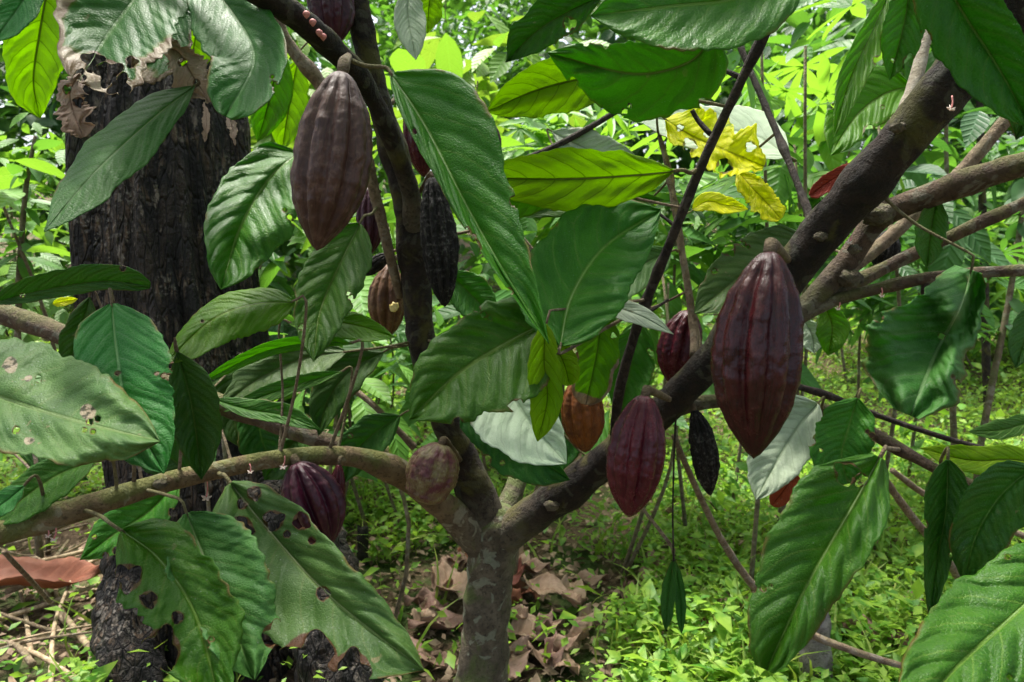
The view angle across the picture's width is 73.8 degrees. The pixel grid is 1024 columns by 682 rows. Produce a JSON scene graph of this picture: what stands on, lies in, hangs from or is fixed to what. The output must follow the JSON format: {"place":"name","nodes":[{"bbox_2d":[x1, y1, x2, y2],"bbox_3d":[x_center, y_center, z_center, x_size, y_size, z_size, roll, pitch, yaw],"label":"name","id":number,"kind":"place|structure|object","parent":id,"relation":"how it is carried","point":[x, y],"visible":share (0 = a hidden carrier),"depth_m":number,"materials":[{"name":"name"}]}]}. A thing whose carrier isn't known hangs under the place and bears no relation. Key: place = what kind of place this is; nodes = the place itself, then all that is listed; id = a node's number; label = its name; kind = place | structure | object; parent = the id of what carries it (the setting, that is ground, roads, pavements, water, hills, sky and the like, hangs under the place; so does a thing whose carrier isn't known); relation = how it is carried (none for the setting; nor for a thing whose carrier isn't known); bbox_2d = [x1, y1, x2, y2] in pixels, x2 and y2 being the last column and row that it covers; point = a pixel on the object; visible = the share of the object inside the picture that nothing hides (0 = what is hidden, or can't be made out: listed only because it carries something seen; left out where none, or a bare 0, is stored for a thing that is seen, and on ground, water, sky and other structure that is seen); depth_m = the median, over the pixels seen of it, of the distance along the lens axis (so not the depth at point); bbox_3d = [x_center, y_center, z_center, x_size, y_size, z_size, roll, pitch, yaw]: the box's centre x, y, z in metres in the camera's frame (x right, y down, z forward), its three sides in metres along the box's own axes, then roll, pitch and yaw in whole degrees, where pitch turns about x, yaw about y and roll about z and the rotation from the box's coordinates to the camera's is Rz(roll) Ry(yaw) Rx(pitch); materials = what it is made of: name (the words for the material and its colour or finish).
{"place":"outdoors","nodes":[
{"label":"outdoors","id":0,"kind":"place"},
{"bbox_2d":[0,180,1023,681],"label":"ground","id":1,"kind":"structure","parent":0,"point":[388,580],"depth_m":2.00,"materials":[{"name":"soil"}]},
{"bbox_2d":[0,640,36,667],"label":"stick","id":2,"kind":"object","parent":1,"relation":"on","point":[29,660],"visible":0.97,"depth_m":1.42,"materials":[{"name":"wood"}]},
{"bbox_2d":[19,590,34,658],"bbox_3d":[-1.194,0.661,1.669,0.013,0.012,0.483,-6,10,-38],"label":"stick","id":3,"kind":"object","parent":1,"relation":"on","point":[27,627],"visible":0.41,"depth_m":1.60,"materials":[{"name":"wood"}]},
{"bbox_2d":[0,135,62,558],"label":"sapling","id":4,"kind":"object","parent":1,"relation":"on","point":[21,268],"visible":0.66,"depth_m":1.89,"materials":[{"name":"green plant"}]},
{"bbox_2d":[0,158,69,555],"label":"shrub","id":5,"kind":"object","parent":1,"relation":"on","point":[10,196],"visible":0.5,"depth_m":1.79,"materials":[{"name":"green plant"}]},
{"bbox_2d":[0,100,70,340],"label":"leafy plant","id":6,"kind":"object","parent":1,"relation":"on","point":[58,153],"visible":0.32,"depth_m":2.54,"materials":[{"name":"green plant"}]},
{"bbox_2d":[0,236,73,500],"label":"leafy plant","id":7,"kind":"object","parent":1,"relation":"on","point":[61,315],"visible":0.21,"depth_m":2.23,"materials":[{"name":"green plant"}]},
{"bbox_2d":[2,645,75,680],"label":"stick","id":8,"kind":"object","parent":1,"relation":"on","point":[42,657],"visible":0.48,"depth_m":1.42,"materials":[{"name":"wood"}]},
{"bbox_2d":[0,523,87,546],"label":"stick","id":9,"kind":"object","parent":1,"relation":"on","point":[26,539],"visible":0.71,"depth_m":2.08,"materials":[{"name":"wood"}]},
{"bbox_2d":[0,612,89,640],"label":"stick","id":10,"kind":"object","parent":1,"relation":"on","point":[48,629],"visible":0.35,"depth_m":1.58,"materials":[{"name":"wood"}]},
{"bbox_2d":[0,624,90,645],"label":"stick","id":11,"kind":"object","parent":1,"relation":"on","point":[44,633],"visible":0.4,"depth_m":1.51,"materials":[{"name":"wood"}]},
{"bbox_2d":[0,631,91,648],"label":"stick","id":12,"kind":"object","parent":1,"relation":"on","point":[46,638],"visible":0.77,"depth_m":1.48,"materials":[{"name":"wood"}]},
{"bbox_2d":[0,582,98,621],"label":"stick","id":13,"kind":"object","parent":1,"relation":"on","point":[27,610],"visible":0.47,"depth_m":1.66,"materials":[{"name":"wood"}]},
{"bbox_2d":[0,554,99,588],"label":"dry leaf","id":14,"kind":"object","parent":13,"relation":"on","point":[48,574],"visible":0.9,"depth_m":1.75,"materials":[{"name":"plant"}]},
{"bbox_2d":[47,580,70,681],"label":"stick","id":15,"kind":"object","parent":1,"relation":"on","point":[53,633],"visible":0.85,"depth_m":1.51,"materials":[{"name":"wood"}]},
{"bbox_2d":[53,589,90,651],"bbox_3d":[-1.076,0.658,1.652,0.025,0.027,0.448,-7,11,-42],"label":"stick","id":16,"kind":"object","parent":1,"relation":"on","point":[83,639],"visible":0.48,"depth_m":1.59,"materials":[{"name":"wood"}]},
{"bbox_2d":[0,26,332,248],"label":"young tree","id":17,"kind":"object","parent":1,"relation":"on","point":[51,122],"visible":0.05,"depth_m":6.10,"materials":[{"name":"green plant"}]},
{"bbox_2d":[35,309,404,519],"bbox_3d":[-0.552,0.354,1.432,0.548,0.848,0.660,6,10,37],"label":"shrub","id":18,"kind":"object","parent":1,"relation":"on","point":[363,473],"visible":0.06,"depth_m":1.39,"materials":[{"name":"green plant"}]},
{"bbox_2d":[65,53,383,681],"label":"trunk","id":19,"kind":"object","parent":1,"relation":"on","point":[147,220],"visible":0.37,"depth_m":1.52,"materials":[{"name":"brown wood"}]},
{"bbox_2d":[258,217,313,277],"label":"shrub","id":20,"kind":"object","parent":1,"relation":"on","point":[301,260],"visible":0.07,"depth_m":2.16,"materials":[{"name":"green plant"}]},
{"bbox_2d":[261,209,363,434],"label":"shrub","id":21,"kind":"object","parent":1,"relation":"on","point":[279,281],"visible":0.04,"depth_m":2.39,"materials":[{"name":"green plant"}]},
{"bbox_2d":[248,35,382,151],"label":"shrub","id":22,"kind":"object","parent":1,"relation":"on","point":[326,71],"visible":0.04,"depth_m":2.45,"materials":[{"name":"green plant"}]},
{"bbox_2d":[259,210,420,498],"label":"shrub","id":23,"kind":"object","parent":1,"relation":"on","point":[270,271],"visible":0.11,"depth_m":1.72,"materials":[{"name":"green plant"}]},
{"bbox_2d":[248,0,468,285],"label":"young tree","id":24,"kind":"object","parent":1,"relation":"on","point":[377,161],"visible":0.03,"depth_m":6.72,"materials":[{"name":"green plant"}]},
{"bbox_2d":[274,276,443,618],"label":"shrub","id":25,"kind":"object","parent":1,"relation":"on","point":[360,408],"visible":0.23,"depth_m":1.40,"materials":[{"name":"green plant"}]},
{"bbox_2d":[356,525,368,565],"bbox_3d":[-0.439,0.604,1.998,0.038,0.135,0.052,0,8,0],"label":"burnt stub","id":26,"kind":"object","parent":1,"relation":"on","point":[362,553],"visible":0.78,"depth_m":1.99,"materials":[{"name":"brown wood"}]},
{"bbox_2d":[284,323,444,415],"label":"shrub","id":27,"kind":"object","parent":1,"relation":"on","point":[386,379],"visible":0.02,"depth_m":3.54,"materials":[{"name":"green plant"}]},
{"bbox_2d":[283,132,460,543],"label":"shrub","id":28,"kind":"object","parent":1,"relation":"on","point":[306,245],"visible":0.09,"depth_m":2.12,"materials":[{"name":"green plant"}]},
{"bbox_2d":[274,141,477,408],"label":"shrub","id":29,"kind":"object","parent":1,"relation":"on","point":[297,231],"visible":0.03,"depth_m":2.61,"materials":[{"name":"green plant"}]},
{"bbox_2d":[342,322,444,540],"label":"shrub","id":30,"kind":"object","parent":1,"relation":"on","point":[414,428],"visible":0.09,"depth_m":2.10,"materials":[{"name":"green plant"}]},
{"bbox_2d":[404,587,434,605],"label":"dry leaf","id":31,"kind":"object","parent":1,"relation":"on","point":[420,595],"visible":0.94,"depth_m":1.73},
{"bbox_2d":[412,597,435,626],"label":"dry leaf","id":32,"kind":"object","parent":1,"relation":"on","point":[427,614],"visible":0.85,"depth_m":1.67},
{"bbox_2d":[410,637,446,669],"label":"dry leaf","id":33,"kind":"object","parent":1,"relation":"on","point":[424,653],"visible":0.36,"depth_m":1.53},
{"bbox_2d":[418,593,448,610],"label":"dry leaf","id":34,"kind":"object","parent":1,"relation":"on","point":[431,598],"visible":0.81,"depth_m":1.72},
{"bbox_2d":[408,607,462,629],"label":"dry leaf","id":35,"kind":"object","parent":1,"relation":"on","point":[454,619],"visible":0.73,"depth_m":1.66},
{"bbox_2d":[349,0,543,107],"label":"young tree","id":36,"kind":"object","parent":1,"relation":"on","point":[482,28],"visible":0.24,"depth_m":6.34,"materials":[{"name":"green plant"}]},
{"bbox_2d":[432,557,466,599],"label":"dry leaf","id":37,"kind":"object","parent":1,"relation":"on","point":[445,569],"visible":0.87,"depth_m":1.80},
{"bbox_2d":[343,274,612,588],"bbox_3d":[-0.022,0.274,1.850,0.740,0.914,0.655,-4,9,-28],"label":"shrub","id":38,"kind":"object","parent":1,"relation":"on","point":[450,311],"visible":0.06,"depth_m":1.75,"materials":[{"name":"green plant"}]},
{"bbox_2d":[370,0,591,260],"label":"shrub","id":39,"kind":"object","parent":1,"relation":"on","point":[499,66],"visible":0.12,"depth_m":2.54,"materials":[{"name":"green plant"}]},
{"bbox_2d":[355,31,625,473],"bbox_3d":[-0.116,-0.105,2.086,0.925,1.589,0.948,7,11,42],"label":"shrub","id":40,"kind":"object","parent":1,"relation":"on","point":[448,56],"visible":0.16,"depth_m":1.99,"materials":[{"name":"green plant"}]},
{"bbox_2d":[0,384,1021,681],"bbox_3d":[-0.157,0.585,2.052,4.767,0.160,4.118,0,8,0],"label":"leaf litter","id":41,"kind":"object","parent":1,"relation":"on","point":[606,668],"visible":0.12,"depth_m":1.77,"materials":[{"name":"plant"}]},
{"bbox_2d":[0,0,1023,681],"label":"cacao tree","id":42,"kind":"object","parent":1,"relation":"on","point":[492,376],"visible":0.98,"depth_m":0.78,"materials":[{"name":"green plant"}]},
{"bbox_2d":[1,549,51,603],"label":"stick","id":43,"kind":"object","parent":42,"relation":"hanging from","point":[25,574],"visible":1,"depth_m":0.98,"materials":[{"name":"wood"}]},
{"bbox_2d":[280,453,346,543],"bbox_3d":[-0.262,0.210,0.899,0.085,0.121,0.081,0,8,0],"label":"cacao pod","id":44,"kind":"object","parent":42,"relation":"hanging from","point":[314,491],"visible":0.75,"depth_m":0.88,"materials":[{"name":"plant"}]},
{"bbox_2d":[306,0,355,40],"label":"cacao pod","id":45,"kind":"object","parent":42,"relation":"hanging from","point":[337,16],"visible":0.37,"depth_m":0.96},
{"bbox_2d":[290,52,372,250],"bbox_3d":[-0.175,-0.228,0.757,0.079,0.252,0.285,0,8,0],"label":"cacao pod","id":46,"kind":"object","parent":42,"relation":"hanging from","point":[330,170],"visible":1,"depth_m":0.64,"materials":[{"name":"plant"}]},
{"bbox_2d":[332,456,345,496],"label":"cacao pod","id":47,"kind":"object","parent":42,"relation":"hanging from","point":[338,474],"visible":0.34,"depth_m":0.93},
{"bbox_2d":[356,187,381,252],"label":"cacao pod","id":48,"kind":"object","parent":42,"relation":"hanging from","point":[369,224],"visible":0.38,"depth_m":1.10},
{"bbox_2d":[366,249,395,275],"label":"cacao pod","id":49,"kind":"object","parent":42,"relation":"hanging from","point":[379,262],"visible":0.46,"depth_m":1.14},
{"bbox_2d":[368,255,403,333],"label":"cacao pod","id":50,"kind":"object","parent":42,"relation":"hanging from","point":[385,308],"visible":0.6,"depth_m":1.18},
{"bbox_2d":[391,97,430,176],"bbox_3d":[-0.153,-0.347,1.105,0.064,0.159,0.113,1,8,6],"label":"cacao pod","id":51,"kind":"object","parent":42,"relation":"hanging from","point":[420,165],"visible":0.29,"depth_m":1.11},
{"bbox_2d":[405,436,461,504],"bbox_3d":[-0.113,0.177,1.016,0.077,0.095,0.168,0,8,0],"label":"cacao pod","id":52,"kind":"object","parent":42,"relation":"hanging from","point":[432,470],"visible":1,"depth_m":0.94,"materials":[{"name":"plant"}]},
{"bbox_2d":[419,171,459,306],"bbox_3d":[-0.127,-0.152,1.021,0.055,0.197,0.118,-7,11,-43],"label":"cacao pod","id":53,"kind":"object","parent":42,"relation":"hanging from","point":[439,244],"visible":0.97,"depth_m":0.98,"materials":[{"name":"plant"}]},
{"bbox_2d":[561,385,604,452],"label":"cacao pod","id":54,"kind":"object","parent":42,"relation":"hanging from","point":[583,426],"visible":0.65,"depth_m":1.00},
{"bbox_2d":[606,385,671,516],"bbox_3d":[0.167,0.118,0.878,0.069,0.153,0.238,2,8,15],"label":"cacao pod","id":55,"kind":"object","parent":42,"relation":"hanging from","point":[636,453],"visible":1,"depth_m":0.78,"materials":[{"name":"plant"}]},
{"bbox_2d":[656,310,702,381],"bbox_3d":[0.260,0.010,1.034,0.072,0.125,0.120,0,8,0],"label":"cacao pod","id":56,"kind":"object","parent":42,"relation":"hanging from","point":[673,352],"visible":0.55,"depth_m":1.04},
{"bbox_2d":[688,402,719,495],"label":"cacao pod","id":57,"kind":"object","parent":42,"relation":"hanging from","point":[704,451],"visible":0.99,"depth_m":0.97,"materials":[{"name":"plant"}]},
{"bbox_2d":[710,237,804,458],"bbox_3d":[0.260,-0.008,0.721,0.079,0.200,0.303,3,9,20],"label":"cacao pod","id":58,"kind":"object","parent":42,"relation":"hanging from","point":[757,356],"visible":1,"depth_m":0.60,"materials":[{"name":"plant"}]},
{"bbox_2d":[671,434,900,668],"bbox_3d":[0.473,0.362,1.151,0.505,0.478,0.074,-2,8,-15],"label":"stick","id":59,"kind":"object","parent":42,"relation":"attached to","point":[750,582],"visible":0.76,"depth_m":1.14,"materials":[{"name":"wood"}]},
{"bbox_2d":[871,224,900,264],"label":"cacao pod","id":60,"kind":"object","parent":42,"relation":"hanging from","point":[893,249],"visible":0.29,"depth_m":1.00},
{"bbox_2d":[0,256,1023,681],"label":"ground cover","id":61,"kind":"object","parent":1,"relation":"on","point":[670,652],"visible":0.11,"depth_m":1.69,"materials":[{"name":"green plant"}]},
{"bbox_2d":[523,572,581,604],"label":"dry leaf","id":62,"kind":"object","parent":61,"relation":"on","point":[548,582],"visible":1,"depth_m":1.75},
{"bbox_2d":[561,573,587,608],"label":"dry leaf","id":63,"kind":"object","parent":61,"relation":"on","point":[567,584],"visible":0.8,"depth_m":1.76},
{"bbox_2d":[841,614,883,638],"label":"dry leaf","id":64,"kind":"object","parent":61,"relation":"on","point":[852,622],"visible":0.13,"depth_m":1.50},
{"bbox_2d":[0,0,1023,303],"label":"wood","id":65,"kind":"object","parent":1,"relation":"on","point":[588,30],"visible":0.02,"depth_m":7.49,"materials":[{"name":"green plant"}]},
{"bbox_2d":[385,241,648,400],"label":"shrub","id":66,"kind":"object","parent":1,"relation":"on","point":[488,270],"visible":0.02,"depth_m":2.86,"materials":[{"name":"green plant"}]},
{"bbox_2d":[511,604,527,618],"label":"dry leaf","id":67,"kind":"object","parent":1,"relation":"on","point":[523,610],"visible":0.26,"depth_m":1.65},
{"bbox_2d":[508,635,532,681],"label":"dry leaf","id":68,"kind":"object","parent":1,"relation":"on","point":[515,666],"visible":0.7,"depth_m":1.50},
{"bbox_2d":[515,578,539,600],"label":"dry leaf","id":69,"kind":"object","parent":1,"relation":"on","point":[521,584],"visible":0.41,"depth_m":1.83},
{"bbox_2d":[512,556,525,587],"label":"dry leaf","id":70,"kind":"object","parent":69,"relation":"on","point":[518,575],"visible":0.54,"depth_m":1.82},
{"bbox_2d":[507,613,564,640],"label":"dry leaf","id":71,"kind":"object","parent":1,"relation":"on","point":[522,626],"visible":0.56,"depth_m":1.64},
{"bbox_2d":[533,609,552,634],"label":"dry leaf","id":72,"kind":"object","parent":71,"relation":"on","point":[547,622],"visible":0.79,"depth_m":1.62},
{"bbox_2d":[522,557,550,572],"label":"dry leaf","id":73,"kind":"object","parent":1,"relation":"on","point":[538,564],"visible":0.77,"depth_m":1.91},
{"bbox_2d":[527,640,579,675],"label":"dry leaf","id":74,"kind":"object","parent":1,"relation":"on","point":[574,667],"visible":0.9,"depth_m":1.51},
{"bbox_2d":[543,630,564,666],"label":"dry leaf","id":75,"kind":"object","parent":1,"relation":"on","point":[556,658],"visible":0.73,"depth_m":1.51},
{"bbox_2d":[452,96,686,394],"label":"cassava plant","id":76,"kind":"object","parent":1,"relation":"on","point":[538,135],"visible":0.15,"depth_m":2.12,"materials":[{"name":"green plant"}]},
{"bbox_2d":[553,620,588,651],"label":"dry leaf","id":77,"kind":"object","parent":1,"relation":"on","point":[579,633],"visible":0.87,"depth_m":1.56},
{"bbox_2d":[453,187,705,536],"bbox_3d":[0.171,0.089,2.046,0.821,1.201,0.592,4,9,24],"label":"shrub","id":78,"kind":"object","parent":1,"relation":"on","point":[697,275],"visible":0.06,"depth_m":1.92,"materials":[{"name":"green plant"}]},
{"bbox_2d":[573,602,593,629],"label":"dry leaf","id":79,"kind":"object","parent":1,"relation":"on","point":[587,610],"visible":0.59,"depth_m":1.68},
{"bbox_2d":[568,569,609,585],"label":"dry leaf","id":80,"kind":"object","parent":1,"relation":"on","point":[585,574],"visible":0.75,"depth_m":1.86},
{"bbox_2d":[421,185,821,581],"bbox_3d":[0.282,0.159,1.857,1.097,1.121,0.732,5,9,31],"label":"shrub","id":81,"kind":"object","parent":1,"relation":"on","point":[673,307],"visible":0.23,"depth_m":1.77,"materials":[{"name":"green plant"}]},
{"bbox_2d":[572,277,718,386],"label":"shrub","id":82,"kind":"object","parent":1,"relation":"on","point":[650,352],"visible":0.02,"depth_m":2.99,"materials":[{"name":"green plant"}]},
{"bbox_2d":[574,243,717,351],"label":"shrub","id":83,"kind":"object","parent":1,"relation":"on","point":[707,318],"visible":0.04,"depth_m":4.31,"materials":[{"name":"green plant"}]},
{"bbox_2d":[509,0,845,250],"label":"young tree","id":84,"kind":"object","parent":1,"relation":"on","point":[609,35],"visible":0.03,"depth_m":7.06,"materials":[{"name":"green plant"}]},
{"bbox_2d":[656,435,769,532],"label":"shrub","id":85,"kind":"object","parent":1,"relation":"on","point":[743,466],"visible":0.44,"depth_m":2.21,"materials":[{"name":"green plant"}]},
{"bbox_2d":[645,148,831,544],"bbox_3d":[0.553,0.049,2.070,0.582,1.254,0.625,-4,9,-28],"label":"shrub","id":86,"kind":"object","parent":1,"relation":"on","point":[696,222],"visible":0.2,"depth_m":1.96,"materials":[{"name":"green plant"}]},
{"bbox_2d":[626,0,890,593],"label":"cassava plant","id":87,"kind":"object","parent":1,"relation":"on","point":[821,88],"visible":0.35,"depth_m":1.60,"materials":[{"name":"green plant"}]},
{"bbox_2d":[649,119,892,523],"bbox_3d":[0.748,-0.001,2.131,1.052,1.329,0.749,0,8,0],"label":"cassava plant","id":88,"kind":"object","parent":1,"relation":"on","point":[728,226],"visible":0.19,"depth_m":1.99,"materials":[{"name":"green plant"}]},
{"bbox_2d":[686,66,904,523],"bbox_3d":[0.776,-0.039,2.016,0.590,1.419,0.957,5,10,34],"label":"shrub","id":89,"kind":"object","parent":1,"relation":"on","point":[776,182],"visible":0.16,"depth_m":1.88,"materials":[{"name":"green plant"}]},
{"bbox_2d":[696,194,914,356],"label":"shrub","id":90,"kind":"object","parent":1,"relation":"on","point":[849,338],"visible":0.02,"depth_m":4.09,"materials":[{"name":"green plant"}]},
{"bbox_2d":[797,612,832,681],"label":"rock","id":91,"kind":"object","parent":1,"relation":"on","point":[824,659],"visible":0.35,"depth_m":1.33,"materials":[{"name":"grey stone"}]},
{"bbox_2d":[735,0,998,395],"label":"shrub","id":92,"kind":"object","parent":1,"relation":"on","point":[800,22],"visible":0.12,"depth_m":3.52,"materials":[{"name":"green plant"}]},
{"bbox_2d":[735,38,1023,468],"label":"shrub","id":93,"kind":"object","parent":1,"relation":"on","point":[975,122],"visible":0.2,"depth_m":1.78,"materials":[{"name":"green plant"}]},
{"bbox_2d":[774,0,1016,206],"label":"young tree","id":94,"kind":"object","parent":1,"relation":"on","point":[955,122],"visible":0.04,"depth_m":7.07,"materials":[{"name":"green plant"}]},
{"bbox_2d":[776,201,1023,484],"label":"cassava plant","id":95,"kind":"object","parent":1,"relation":"on","point":[873,303],"visible":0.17,"depth_m":2.20,"materials":[{"name":"green plant"}]},
{"bbox_2d":[801,116,1023,329],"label":"cassava plant","id":96,"kind":"object","parent":1,"relation":"on","point":[1008,145],"visible":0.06,"depth_m":4.34,"materials":[{"name":"green plant"}]},
{"bbox_2d":[812,243,1023,478],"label":"shrub","id":97,"kind":"object","parent":1,"relation":"on","point":[1019,284],"visible":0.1,"depth_m":2.25,"materials":[{"name":"green plant"}]},
{"bbox_2d":[889,479,959,578],"bbox_3d":[0.772,0.369,1.243,0.437,0.360,0.033,-6,10,-36],"label":"stick","id":98,"kind":"object","parent":1,"relation":"on","point":[913,518],"visible":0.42,"depth_m":1.15,"materials":[{"name":"wood"}]},
{"bbox_2d":[874,404,985,484],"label":"shrub","id":99,"kind":"object","parent":1,"relation":"on","point":[906,432],"visible":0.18,"depth_m":2.56,"materials":[{"name":"green plant"}]},
{"bbox_2d":[849,245,1023,361],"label":"shrub","id":100,"kind":"object","parent":1,"relation":"on","point":[998,313],"visible":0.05,"depth_m":4.54,"materials":[{"name":"green plant"}]},
{"bbox_2d":[926,124,963,444],"bbox_3d":[1.390,-0.083,2.236,0.191,1.414,0.209,3,9,21],"label":"sapling","id":101,"kind":"object","parent":1,"relation":"on","point":[947,159],"visible":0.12,"depth_m":2.20,"materials":[{"name":"green plant"}]},
{"bbox_2d":[889,468,1023,538],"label":"stick","id":102,"kind":"object","parent":1,"relation":"on","point":[909,483],"visible":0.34,"depth_m":1.22,"materials":[{"name":"wood"}]},
{"bbox_2d":[904,191,1023,381],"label":"shrub","id":103,"kind":"object","parent":1,"relation":"on","point":[1001,293],"visible":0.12,"depth_m":3.83,"materials":[{"name":"green plant"}]},
{"bbox_2d":[959,100,993,410],"bbox_3d":[2.320,-0.467,3.421,0.164,1.979,0.367,0,8,0],"label":"sapling","id":104,"kind":"object","parent":1,"relation":"on","point":[983,204],"visible":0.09,"depth_m":3.38,"materials":[{"name":"brown plant"}]},
{"bbox_2d":[973,150,1023,479],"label":"sapling","id":105,"kind":"object","parent":1,"relation":"on","point":[1017,230],"visible":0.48,"depth_m":1.99,"materials":[{"name":"green plant"}]},
{"bbox_2d":[0,0,1023,180],"label":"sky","id":106,"kind":"structure","parent":0,"point":[389,34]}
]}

